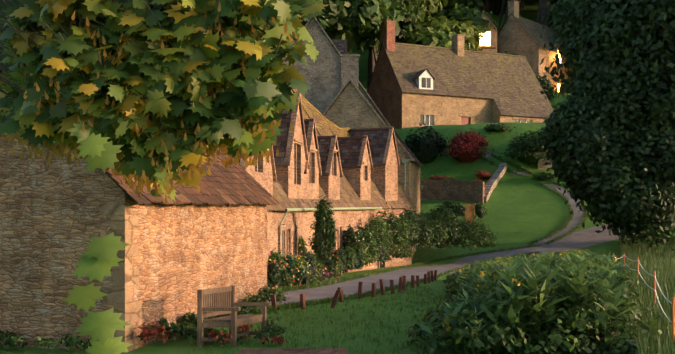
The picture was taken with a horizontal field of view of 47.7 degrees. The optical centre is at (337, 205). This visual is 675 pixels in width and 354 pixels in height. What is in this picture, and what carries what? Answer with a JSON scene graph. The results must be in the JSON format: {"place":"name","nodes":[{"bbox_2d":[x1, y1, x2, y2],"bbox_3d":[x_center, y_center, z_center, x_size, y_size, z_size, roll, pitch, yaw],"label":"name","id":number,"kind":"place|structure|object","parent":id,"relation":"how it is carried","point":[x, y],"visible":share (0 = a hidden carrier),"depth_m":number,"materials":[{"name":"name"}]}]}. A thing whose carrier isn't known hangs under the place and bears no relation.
{"place":"outdoors","nodes":[
{"label":"outdoors","id":0,"kind":"place"},
{"bbox_2d":[0,0,674,353],"bbox_3d":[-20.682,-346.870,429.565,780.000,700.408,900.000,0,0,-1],"label":"terrain","id":1,"kind":"structure","parent":0,"point":[522,211],"depth_m":46.57,"materials":[{"name":"green plant"}]},
{"bbox_2d":[0,133,279,352],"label":"outbuilding","id":2,"kind":"structure","parent":1,"relation":"on","point":[56,214],"depth_m":12.59,"materials":[{"name":"stone"}]},
{"bbox_2d":[0,0,329,353],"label":"maple tree","id":3,"kind":"object","parent":1,"relation":"on","point":[150,94],"visible":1,"depth_m":3.14,"materials":[{"name":"green plant"}]},
{"bbox_2d":[197,285,269,347],"bbox_3d":[-1.731,1.859,12.839,0.551,0.950,1.206,0,0,34],"label":"wooden bench","id":4,"kind":"object","parent":1,"relation":"on","point":[215,301],"visible":0.94,"depth_m":12.69,"materials":[{"name":"brown wood"}]},
{"bbox_2d":[236,348,349,353],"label":"paving slab","id":5,"kind":"structure","parent":1,"relation":"on","point":[300,350],"depth_m":11.99,"materials":[{"name":"grey stone"}]},
{"bbox_2d":[0,152,587,353],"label":"grass tufts","id":6,"kind":"object","parent":1,"relation":"on","point":[187,327],"depth_m":14.69,"materials":[{"name":"green plant"}]},
{"bbox_2d":[293,265,316,286],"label":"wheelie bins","id":7,"kind":"object","parent":1,"relation":"on","point":[305,281],"visible":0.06,"depth_m":23.71,"materials":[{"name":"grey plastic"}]},
{"bbox_2d":[231,89,415,287],"bbox_3d":[-3.476,-2.285,31.552,9.381,11.980,26.843,0,0,16],"label":"row of cottages","id":8,"kind":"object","parent":1,"relation":"on","point":[351,174],"visible":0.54,"depth_m":31.31,"materials":[{"name":"stone"}]},
{"bbox_2d":[283,17,423,256],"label":"house","id":9,"kind":"structure","parent":1,"relation":"on","point":[338,95],"depth_m":44.89,"materials":[{"name":"stone"}]},
{"bbox_2d":[271,270,437,310],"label":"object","id":10,"kind":"object","parent":1,"relation":"on","point":[401,286],"visible":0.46,"depth_m":20.64,"materials":[{"name":"brown wood"}]},
{"bbox_2d":[367,20,553,128],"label":"house","id":11,"kind":"structure","parent":1,"relation":"on","point":[412,85],"depth_m":82.30,"materials":[{"name":"stone"}]},
{"bbox_2d":[465,203,474,224],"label":"garden gate","id":12,"kind":"structure","parent":1,"relation":"on","point":[470,210],"depth_m":51.43,"materials":[{"name":"brown wood"}]},
{"bbox_2d":[267,0,674,353],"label":"vegetation","id":13,"kind":"object","parent":1,"relation":"on","point":[633,33],"depth_m":40.69,"materials":[{"name":"green plant"}]},
{"bbox_2d":[420,158,552,203],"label":"garden retaining wall","id":14,"kind":"structure","parent":1,"relation":"on","point":[463,191],"depth_m":57.69,"materials":[{"name":"stone"}]},
{"bbox_2d":[314,0,674,270],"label":"foliage","id":15,"kind":"object","parent":1,"relation":"on","point":[352,41],"visible":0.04,"depth_m":62.65,"materials":[{"name":"plant"}]},
{"bbox_2d":[423,253,621,353],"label":"plant stems","id":16,"kind":"object","parent":1,"relation":"on","point":[518,351],"visible":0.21,"depth_m":11.32,"materials":[{"name":"green plant"}]},
{"bbox_2d":[474,0,575,91],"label":"house","id":17,"kind":"structure","parent":1,"relation":"on","point":[519,35],"depth_m":102.95,"materials":[{"name":"stone"}]},
{"bbox_2d":[485,151,584,245],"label":"hill footpath","id":18,"kind":"structure","parent":1,"relation":"on","point":[576,217],"depth_m":52.99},
{"bbox_2d":[588,250,674,341],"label":"fence","id":19,"kind":"object","parent":1,"relation":"on","point":[655,294],"visible":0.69,"depth_m":15.41,"materials":[{"name":"orange plastic"}]},
{"bbox_2d":[618,232,674,353],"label":"tall grass","id":20,"kind":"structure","parent":1,"relation":"on","point":[654,341],"depth_m":17.84,"materials":[{"name":"green plant"}]},
{"bbox_2d":[250,223,674,308],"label":"path","id":21,"kind":"structure","parent":0,"point":[588,237],"depth_m":38.16,"materials":[{"name":"grey asphalt"}]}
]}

